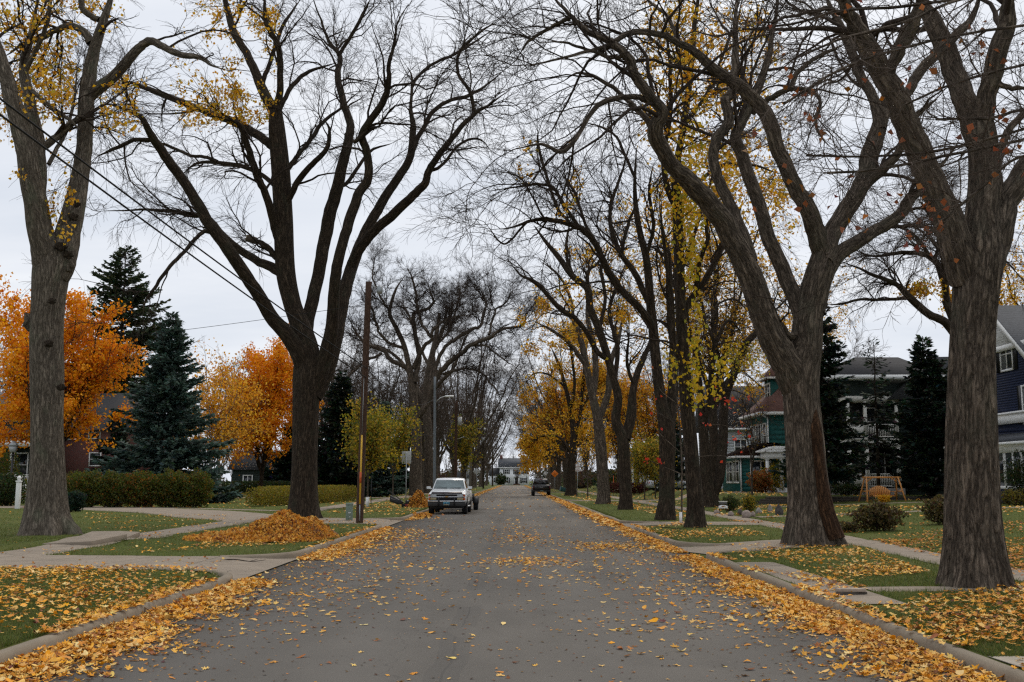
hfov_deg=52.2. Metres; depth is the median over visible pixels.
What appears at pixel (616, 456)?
yard tree
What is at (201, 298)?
sky
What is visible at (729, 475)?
window
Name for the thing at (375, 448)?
young maple
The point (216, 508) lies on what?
walk
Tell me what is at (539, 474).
street tree
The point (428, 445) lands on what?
street tree
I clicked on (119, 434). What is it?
spruce tree
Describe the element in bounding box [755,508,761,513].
boulder
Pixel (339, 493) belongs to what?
clipped hedge
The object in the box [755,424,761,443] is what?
window
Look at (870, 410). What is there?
window
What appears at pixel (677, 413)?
yard tree
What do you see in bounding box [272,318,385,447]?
yard tree
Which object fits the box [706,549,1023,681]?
kerb
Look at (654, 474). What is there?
young maple
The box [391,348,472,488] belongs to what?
yard tree
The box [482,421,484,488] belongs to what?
utility pole
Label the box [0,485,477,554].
sidewalk
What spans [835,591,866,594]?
plank
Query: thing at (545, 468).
street tree
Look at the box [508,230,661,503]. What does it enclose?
street tree
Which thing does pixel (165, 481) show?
hedge shrub
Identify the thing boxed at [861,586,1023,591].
walk
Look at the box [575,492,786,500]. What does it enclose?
driveway
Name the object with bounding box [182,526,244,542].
leaf pile
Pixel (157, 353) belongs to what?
yard tree
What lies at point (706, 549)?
driveway
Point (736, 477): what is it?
window
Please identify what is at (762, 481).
burning bush
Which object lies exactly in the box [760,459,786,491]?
yard shrub
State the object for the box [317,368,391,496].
spruce tree
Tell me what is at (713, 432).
yard tree
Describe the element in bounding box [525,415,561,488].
street tree
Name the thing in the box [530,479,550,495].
pickup truck
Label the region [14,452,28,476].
window
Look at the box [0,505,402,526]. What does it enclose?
driveway
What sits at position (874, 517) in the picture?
hydrangea bush
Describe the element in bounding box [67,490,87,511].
juniper bush
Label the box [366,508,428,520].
kerb
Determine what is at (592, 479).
undergrowth
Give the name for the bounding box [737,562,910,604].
walk
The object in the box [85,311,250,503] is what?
spruce tree
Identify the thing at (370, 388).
yard tree
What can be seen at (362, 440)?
utility pole
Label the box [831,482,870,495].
porch shrub
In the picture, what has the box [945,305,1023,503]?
house
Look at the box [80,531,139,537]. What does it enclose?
sidewalk slab
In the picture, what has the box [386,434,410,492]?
spruce tree
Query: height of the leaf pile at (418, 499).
1.103 m
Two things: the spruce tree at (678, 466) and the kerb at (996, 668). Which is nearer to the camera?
the kerb at (996, 668)
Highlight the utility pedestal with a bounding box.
[346,503,352,520]
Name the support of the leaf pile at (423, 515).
on the road
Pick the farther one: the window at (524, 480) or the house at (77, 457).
the window at (524, 480)
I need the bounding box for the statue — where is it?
[767,505,772,512]
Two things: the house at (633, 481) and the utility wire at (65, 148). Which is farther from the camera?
the house at (633, 481)
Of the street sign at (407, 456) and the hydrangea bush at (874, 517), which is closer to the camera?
the hydrangea bush at (874, 517)
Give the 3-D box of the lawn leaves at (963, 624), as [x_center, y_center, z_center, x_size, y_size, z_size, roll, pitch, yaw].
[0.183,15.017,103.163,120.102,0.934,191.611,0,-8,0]
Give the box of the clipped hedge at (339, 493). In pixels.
[241,484,356,505]
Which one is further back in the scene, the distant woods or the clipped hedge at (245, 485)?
the distant woods
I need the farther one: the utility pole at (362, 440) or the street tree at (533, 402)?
the street tree at (533, 402)
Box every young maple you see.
[335,391,409,507]
[370,401,424,495]
[443,414,485,478]
[571,436,595,496]
[616,430,658,499]
[630,429,680,498]
[641,343,750,522]
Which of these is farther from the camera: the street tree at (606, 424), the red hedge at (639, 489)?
the street tree at (606, 424)
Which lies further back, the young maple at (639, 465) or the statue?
the young maple at (639, 465)
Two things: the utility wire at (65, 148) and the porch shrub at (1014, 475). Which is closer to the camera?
the utility wire at (65, 148)
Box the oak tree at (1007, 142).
[690,0,1023,344]
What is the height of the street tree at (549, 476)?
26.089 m
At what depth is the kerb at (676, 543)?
27.35 m
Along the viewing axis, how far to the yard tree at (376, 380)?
189.16 m
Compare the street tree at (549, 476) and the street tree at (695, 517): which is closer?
the street tree at (695, 517)
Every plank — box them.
[835,588,865,591]
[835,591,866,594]
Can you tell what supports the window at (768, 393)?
in the house at (734, 481)
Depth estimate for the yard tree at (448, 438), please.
259.94 m
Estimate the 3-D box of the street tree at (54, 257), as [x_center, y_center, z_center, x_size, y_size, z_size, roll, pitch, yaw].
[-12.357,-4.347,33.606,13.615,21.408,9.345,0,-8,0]
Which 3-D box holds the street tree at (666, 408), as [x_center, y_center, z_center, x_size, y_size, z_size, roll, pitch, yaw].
[3.546,-2.551,42.596,18.259,20.217,11.127,5,-9,-34]
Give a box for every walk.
[144,507,280,510]
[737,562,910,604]
[755,507,1023,516]
[757,502,918,507]
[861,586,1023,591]
[988,656,1023,667]
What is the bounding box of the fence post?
[15,476,22,508]
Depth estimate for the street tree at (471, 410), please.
139.40 m
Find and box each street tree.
[0,0,326,535]
[10,0,573,518]
[320,233,566,495]
[347,268,487,492]
[395,66,764,519]
[399,0,1023,546]
[418,285,539,477]
[436,327,529,477]
[438,340,525,480]
[445,353,520,488]
[459,366,521,487]
[471,166,688,509]
[471,371,526,486]
[484,396,518,470]
[484,401,518,485]
[500,289,623,495]
[504,356,600,488]
[506,406,537,478]
[507,320,626,487]
[507,401,543,478]
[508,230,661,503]
[508,372,564,482]
[511,377,570,433]
[515,376,576,479]
[515,399,547,478]
[522,357,607,466]
[524,398,582,489]
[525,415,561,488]
[535,0,862,527]
[587,365,658,454]
[589,392,642,453]
[614,364,681,447]
[646,0,1023,589]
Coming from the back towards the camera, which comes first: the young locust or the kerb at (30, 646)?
the young locust
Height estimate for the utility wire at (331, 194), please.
1.344 m
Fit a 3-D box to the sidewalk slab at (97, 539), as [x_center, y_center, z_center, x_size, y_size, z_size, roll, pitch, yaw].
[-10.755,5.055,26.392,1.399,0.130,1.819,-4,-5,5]
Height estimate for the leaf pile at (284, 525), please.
0.866 m
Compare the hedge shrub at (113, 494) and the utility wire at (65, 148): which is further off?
the hedge shrub at (113, 494)
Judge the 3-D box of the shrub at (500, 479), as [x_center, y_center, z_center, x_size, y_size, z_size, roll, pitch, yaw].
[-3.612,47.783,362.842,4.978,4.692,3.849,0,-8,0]
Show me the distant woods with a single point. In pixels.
(446, 466)
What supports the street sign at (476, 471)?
on the ground at (587, 504)
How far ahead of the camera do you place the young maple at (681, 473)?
39.50 m
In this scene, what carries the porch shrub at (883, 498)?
on the ground at (587, 504)
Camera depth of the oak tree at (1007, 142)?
8.25 m
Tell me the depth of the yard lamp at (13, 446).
73.52 m
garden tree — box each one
[655,251,796,506]
[747,123,1008,349]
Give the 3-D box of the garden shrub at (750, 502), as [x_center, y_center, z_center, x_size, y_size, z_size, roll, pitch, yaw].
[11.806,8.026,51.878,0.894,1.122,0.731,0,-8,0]
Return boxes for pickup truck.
[427,478,471,513]
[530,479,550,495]
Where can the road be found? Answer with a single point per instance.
(404, 653)
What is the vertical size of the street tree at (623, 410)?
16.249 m
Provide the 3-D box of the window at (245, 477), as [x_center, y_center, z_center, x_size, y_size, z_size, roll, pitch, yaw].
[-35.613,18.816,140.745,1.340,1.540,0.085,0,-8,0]
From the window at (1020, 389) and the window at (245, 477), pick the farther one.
the window at (245, 477)
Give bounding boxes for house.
[0,394,67,497]
[64,393,183,474]
[227,451,284,491]
[488,455,528,484]
[613,452,683,482]
[695,386,764,488]
[723,368,786,491]
[824,357,947,494]
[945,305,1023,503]
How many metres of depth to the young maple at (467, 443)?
135.00 m
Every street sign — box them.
[402,451,410,500]
[473,468,479,490]
[576,464,579,496]
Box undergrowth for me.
[216,463,685,488]
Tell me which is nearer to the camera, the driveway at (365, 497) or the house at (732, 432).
the driveway at (365, 497)
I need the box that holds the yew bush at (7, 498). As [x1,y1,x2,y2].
[0,470,26,505]
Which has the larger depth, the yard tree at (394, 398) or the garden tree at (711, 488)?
the yard tree at (394, 398)
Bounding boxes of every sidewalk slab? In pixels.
[43,534,126,544]
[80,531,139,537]
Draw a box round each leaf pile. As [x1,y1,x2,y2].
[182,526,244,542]
[227,509,339,542]
[407,489,427,507]
[412,511,432,517]
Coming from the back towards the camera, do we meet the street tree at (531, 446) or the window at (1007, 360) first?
the street tree at (531, 446)
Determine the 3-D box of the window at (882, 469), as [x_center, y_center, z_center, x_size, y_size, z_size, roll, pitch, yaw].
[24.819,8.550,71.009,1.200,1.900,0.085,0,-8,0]
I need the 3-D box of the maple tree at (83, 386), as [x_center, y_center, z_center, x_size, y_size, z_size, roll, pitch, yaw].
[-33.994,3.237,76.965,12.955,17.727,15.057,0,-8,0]
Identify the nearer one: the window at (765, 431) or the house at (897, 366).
the house at (897, 366)
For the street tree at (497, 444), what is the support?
on the ground at (587, 504)
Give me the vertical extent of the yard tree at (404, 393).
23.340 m
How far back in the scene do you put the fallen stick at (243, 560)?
21.47 m
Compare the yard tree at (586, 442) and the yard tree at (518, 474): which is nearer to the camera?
the yard tree at (586, 442)
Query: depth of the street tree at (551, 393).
151.32 m
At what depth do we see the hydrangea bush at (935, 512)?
34.93 m
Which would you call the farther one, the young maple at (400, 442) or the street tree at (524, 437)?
the street tree at (524, 437)
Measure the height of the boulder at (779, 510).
0.666 m
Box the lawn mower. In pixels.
[388,490,409,506]
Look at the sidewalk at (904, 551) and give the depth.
25.26 m
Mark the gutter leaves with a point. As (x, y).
(121, 630)
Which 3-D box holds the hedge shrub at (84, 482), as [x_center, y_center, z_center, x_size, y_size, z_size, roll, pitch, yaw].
[-25.532,8.806,62.425,2.682,2.450,2.067,0,-8,0]
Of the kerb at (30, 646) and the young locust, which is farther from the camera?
the young locust
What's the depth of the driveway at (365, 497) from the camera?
97.07 m
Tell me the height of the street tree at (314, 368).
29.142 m
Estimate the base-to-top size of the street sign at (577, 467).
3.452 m
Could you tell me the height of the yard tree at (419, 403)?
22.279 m
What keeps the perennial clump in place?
on the ground at (587, 504)
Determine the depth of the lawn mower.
62.38 m
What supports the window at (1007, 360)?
in the house at (1010, 360)
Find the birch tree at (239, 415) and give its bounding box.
[186,356,273,493]
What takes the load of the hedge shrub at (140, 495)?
on the ground at (587, 504)
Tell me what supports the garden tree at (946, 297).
on the ground at (587, 504)
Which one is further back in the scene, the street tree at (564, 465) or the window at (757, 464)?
the street tree at (564, 465)
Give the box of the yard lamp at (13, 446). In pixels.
[8,441,18,493]
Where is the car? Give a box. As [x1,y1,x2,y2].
[645,478,685,490]
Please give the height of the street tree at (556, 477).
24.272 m
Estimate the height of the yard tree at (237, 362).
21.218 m
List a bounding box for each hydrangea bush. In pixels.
[846,497,909,530]
[916,494,943,523]
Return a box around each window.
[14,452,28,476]
[88,431,100,438]
[88,452,101,465]
[243,475,252,485]
[503,469,509,473]
[520,478,526,482]
[726,461,732,482]
[733,460,739,482]
[734,439,746,450]
[750,460,771,477]
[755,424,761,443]
[762,423,766,442]
[764,382,770,396]
[863,407,875,433]
[869,453,886,480]
[996,348,1017,372]
[1017,385,1023,424]
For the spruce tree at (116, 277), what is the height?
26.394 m
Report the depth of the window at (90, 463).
97.45 m
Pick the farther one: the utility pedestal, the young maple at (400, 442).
the young maple at (400, 442)
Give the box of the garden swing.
[858,477,906,501]
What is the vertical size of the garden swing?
1.486 m
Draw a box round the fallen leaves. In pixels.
[13,485,968,681]
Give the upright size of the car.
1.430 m
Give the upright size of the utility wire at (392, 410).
1.059 m
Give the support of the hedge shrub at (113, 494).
on the ground at (587, 504)
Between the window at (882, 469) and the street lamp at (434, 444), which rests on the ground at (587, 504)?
the street lamp at (434, 444)
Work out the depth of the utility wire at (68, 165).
22.99 m
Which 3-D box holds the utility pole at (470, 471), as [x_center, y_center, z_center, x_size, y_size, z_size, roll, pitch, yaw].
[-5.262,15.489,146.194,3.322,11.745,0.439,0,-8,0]
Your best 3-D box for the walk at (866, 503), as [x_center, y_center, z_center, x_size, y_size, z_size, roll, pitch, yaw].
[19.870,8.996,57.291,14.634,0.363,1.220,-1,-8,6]
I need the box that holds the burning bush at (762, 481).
[745,467,774,492]
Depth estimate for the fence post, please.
59.34 m
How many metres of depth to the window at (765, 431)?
88.83 m
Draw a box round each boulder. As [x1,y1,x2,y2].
[742,510,750,517]
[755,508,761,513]
[775,503,783,514]
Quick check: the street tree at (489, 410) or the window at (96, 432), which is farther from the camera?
the street tree at (489, 410)
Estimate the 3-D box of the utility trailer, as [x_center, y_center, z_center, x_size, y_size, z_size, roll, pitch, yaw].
[-3.149,9.330,60.552,2.340,0.950,4.502,0,-8,1]
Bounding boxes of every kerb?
[0,568,232,662]
[220,523,381,558]
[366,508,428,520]
[569,501,658,522]
[634,525,731,546]
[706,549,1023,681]
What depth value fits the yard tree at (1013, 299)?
88.15 m
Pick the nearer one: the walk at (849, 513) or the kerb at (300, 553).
the kerb at (300, 553)
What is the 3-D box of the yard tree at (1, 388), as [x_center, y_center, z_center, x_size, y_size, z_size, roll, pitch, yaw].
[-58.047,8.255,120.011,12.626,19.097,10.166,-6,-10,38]
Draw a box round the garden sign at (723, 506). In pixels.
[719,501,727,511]
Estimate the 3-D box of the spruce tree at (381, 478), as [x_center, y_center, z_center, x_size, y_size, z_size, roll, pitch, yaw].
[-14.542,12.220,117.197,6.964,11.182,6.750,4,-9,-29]
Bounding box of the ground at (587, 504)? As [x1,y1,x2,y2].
[0,481,1023,670]
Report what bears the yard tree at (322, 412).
on the ground at (587, 504)
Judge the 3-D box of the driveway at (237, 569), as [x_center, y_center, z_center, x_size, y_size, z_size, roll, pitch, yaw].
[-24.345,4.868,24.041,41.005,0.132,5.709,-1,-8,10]
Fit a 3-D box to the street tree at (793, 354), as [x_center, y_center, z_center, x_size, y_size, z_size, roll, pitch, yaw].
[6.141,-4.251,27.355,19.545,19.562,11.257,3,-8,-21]
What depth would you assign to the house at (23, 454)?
93.89 m
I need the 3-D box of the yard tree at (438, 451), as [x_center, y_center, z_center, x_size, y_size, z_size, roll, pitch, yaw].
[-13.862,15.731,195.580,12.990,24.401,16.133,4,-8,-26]
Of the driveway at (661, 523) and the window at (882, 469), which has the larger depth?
the window at (882, 469)
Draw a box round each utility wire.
[0,97,366,367]
[0,113,366,377]
[3,304,364,348]
[305,106,367,302]
[368,370,434,404]
[368,380,432,435]
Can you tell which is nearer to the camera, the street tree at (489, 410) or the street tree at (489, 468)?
the street tree at (489, 410)
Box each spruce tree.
[65,245,203,439]
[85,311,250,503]
[90,408,136,477]
[258,403,325,484]
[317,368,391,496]
[366,400,408,494]
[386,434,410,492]
[648,414,685,490]
[768,307,875,490]
[848,339,912,490]
[883,334,947,495]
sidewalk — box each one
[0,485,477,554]
[578,491,1023,580]
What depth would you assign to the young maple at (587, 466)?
99.24 m
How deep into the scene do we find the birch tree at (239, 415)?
94.30 m
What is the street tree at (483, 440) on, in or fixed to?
on the ground at (587, 504)
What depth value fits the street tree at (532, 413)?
205.84 m
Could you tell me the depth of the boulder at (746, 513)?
44.65 m
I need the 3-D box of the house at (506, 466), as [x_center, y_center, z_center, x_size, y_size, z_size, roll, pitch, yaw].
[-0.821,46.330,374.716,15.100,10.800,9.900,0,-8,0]
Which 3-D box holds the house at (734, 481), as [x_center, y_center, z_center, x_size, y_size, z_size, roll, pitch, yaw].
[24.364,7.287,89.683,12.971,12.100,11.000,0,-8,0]
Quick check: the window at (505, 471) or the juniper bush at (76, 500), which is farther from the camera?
the window at (505, 471)
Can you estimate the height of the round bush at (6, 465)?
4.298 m
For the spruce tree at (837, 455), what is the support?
on the ground at (587, 504)
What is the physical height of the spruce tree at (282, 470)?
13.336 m
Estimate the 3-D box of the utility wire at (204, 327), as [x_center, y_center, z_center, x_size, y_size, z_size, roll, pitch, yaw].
[-17.375,-0.391,45.984,24.753,0.959,0.020,-3,-8,21]
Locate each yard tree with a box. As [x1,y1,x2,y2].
[0,329,28,393]
[122,339,202,382]
[212,351,286,449]
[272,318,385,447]
[318,369,344,432]
[326,358,406,443]
[330,330,423,486]
[338,357,404,412]
[370,351,444,449]
[390,357,456,485]
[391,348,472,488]
[421,372,477,478]
[421,381,471,474]
[433,395,474,464]
[512,467,519,484]
[559,397,604,476]
[586,361,650,482]
[599,146,862,491]
[625,344,704,436]
[634,347,707,480]
[706,290,858,401]
[833,329,888,361]
[927,199,1023,327]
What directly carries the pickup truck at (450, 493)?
on the road
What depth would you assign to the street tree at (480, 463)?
230.95 m
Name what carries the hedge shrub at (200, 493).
on the ground at (587, 504)
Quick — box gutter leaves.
[0,485,1005,681]
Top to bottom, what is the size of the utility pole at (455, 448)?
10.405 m
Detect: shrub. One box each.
[21,473,71,498]
[66,468,103,506]
[90,469,133,506]
[122,469,162,506]
[147,467,191,507]
[170,467,214,507]
[495,472,507,484]
[718,494,741,510]
[740,491,758,511]
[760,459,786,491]
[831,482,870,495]
[874,494,891,502]
[1001,449,1023,504]
[1001,487,1023,505]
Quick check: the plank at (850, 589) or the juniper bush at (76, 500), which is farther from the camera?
the juniper bush at (76, 500)
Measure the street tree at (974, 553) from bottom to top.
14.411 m
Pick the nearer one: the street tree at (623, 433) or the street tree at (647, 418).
the street tree at (623, 433)
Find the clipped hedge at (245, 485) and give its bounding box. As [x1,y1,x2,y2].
[214,480,290,494]
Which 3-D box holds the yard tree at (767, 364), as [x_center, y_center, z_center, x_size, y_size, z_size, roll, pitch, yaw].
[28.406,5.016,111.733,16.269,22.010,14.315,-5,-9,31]
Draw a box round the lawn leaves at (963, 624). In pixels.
[0,485,1023,669]
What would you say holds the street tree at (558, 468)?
on the ground at (587, 504)
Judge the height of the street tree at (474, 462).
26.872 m
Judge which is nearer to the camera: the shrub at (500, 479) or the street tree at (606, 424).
the street tree at (606, 424)
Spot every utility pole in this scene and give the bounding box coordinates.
[356,281,382,522]
[454,401,462,477]
[463,412,485,489]
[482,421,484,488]
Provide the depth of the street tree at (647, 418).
117.20 m
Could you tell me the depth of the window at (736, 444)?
111.42 m
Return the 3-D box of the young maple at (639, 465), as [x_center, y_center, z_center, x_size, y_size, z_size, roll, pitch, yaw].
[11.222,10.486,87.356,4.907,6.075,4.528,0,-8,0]
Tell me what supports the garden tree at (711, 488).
on the ground at (587, 504)
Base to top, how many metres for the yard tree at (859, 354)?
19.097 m
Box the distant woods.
[208,435,616,480]
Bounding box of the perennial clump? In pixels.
[839,521,862,532]
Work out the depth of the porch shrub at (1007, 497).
49.29 m
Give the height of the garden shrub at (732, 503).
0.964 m
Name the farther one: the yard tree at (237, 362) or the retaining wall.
the yard tree at (237, 362)
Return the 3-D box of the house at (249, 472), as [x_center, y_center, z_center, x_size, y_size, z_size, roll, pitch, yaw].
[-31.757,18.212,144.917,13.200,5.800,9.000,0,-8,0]
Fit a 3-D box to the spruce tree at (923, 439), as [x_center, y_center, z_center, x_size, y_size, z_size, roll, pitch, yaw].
[25.888,4.638,64.617,6.230,10.340,6.147,0,-8,0]
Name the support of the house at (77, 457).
on the ground at (587, 504)
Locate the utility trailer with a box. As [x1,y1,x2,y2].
[440,493,478,509]
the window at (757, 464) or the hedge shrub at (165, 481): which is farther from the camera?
the window at (757, 464)
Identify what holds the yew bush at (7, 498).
on the ground at (587, 504)
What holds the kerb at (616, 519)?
on the ground at (587, 504)
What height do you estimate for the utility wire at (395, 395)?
2.038 m
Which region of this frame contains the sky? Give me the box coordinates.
[0,0,1023,480]
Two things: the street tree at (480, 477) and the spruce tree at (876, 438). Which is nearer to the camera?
the spruce tree at (876, 438)
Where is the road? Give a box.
[0,485,975,681]
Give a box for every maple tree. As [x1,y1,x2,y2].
[0,265,152,456]
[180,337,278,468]
[195,323,324,492]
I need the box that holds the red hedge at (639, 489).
[609,482,650,494]
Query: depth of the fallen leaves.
16.06 m
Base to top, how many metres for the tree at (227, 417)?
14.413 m
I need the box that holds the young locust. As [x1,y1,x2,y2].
[731,380,779,494]
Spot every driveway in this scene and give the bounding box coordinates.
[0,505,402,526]
[0,555,297,580]
[238,497,427,497]
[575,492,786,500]
[622,522,766,528]
[678,539,884,553]
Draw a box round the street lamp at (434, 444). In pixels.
[433,377,453,485]
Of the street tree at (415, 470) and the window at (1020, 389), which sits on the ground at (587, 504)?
the street tree at (415, 470)
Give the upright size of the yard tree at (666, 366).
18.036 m
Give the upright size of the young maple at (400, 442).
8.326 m
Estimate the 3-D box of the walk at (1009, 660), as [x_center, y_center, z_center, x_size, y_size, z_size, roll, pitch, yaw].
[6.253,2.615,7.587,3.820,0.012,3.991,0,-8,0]
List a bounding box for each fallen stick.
[225,559,262,561]
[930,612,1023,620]
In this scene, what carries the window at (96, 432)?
in the house at (77, 457)
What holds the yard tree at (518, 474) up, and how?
on the ground at (587, 504)
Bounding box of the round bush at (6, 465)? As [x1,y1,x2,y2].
[0,446,20,487]
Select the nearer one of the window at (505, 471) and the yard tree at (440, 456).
the yard tree at (440, 456)
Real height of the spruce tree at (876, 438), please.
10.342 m
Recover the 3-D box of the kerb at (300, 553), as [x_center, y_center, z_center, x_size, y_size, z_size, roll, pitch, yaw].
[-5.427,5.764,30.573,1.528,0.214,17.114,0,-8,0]
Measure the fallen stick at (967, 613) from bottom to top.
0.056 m
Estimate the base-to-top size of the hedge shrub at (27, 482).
2.450 m
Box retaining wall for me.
[755,496,935,504]
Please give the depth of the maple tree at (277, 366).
106.44 m

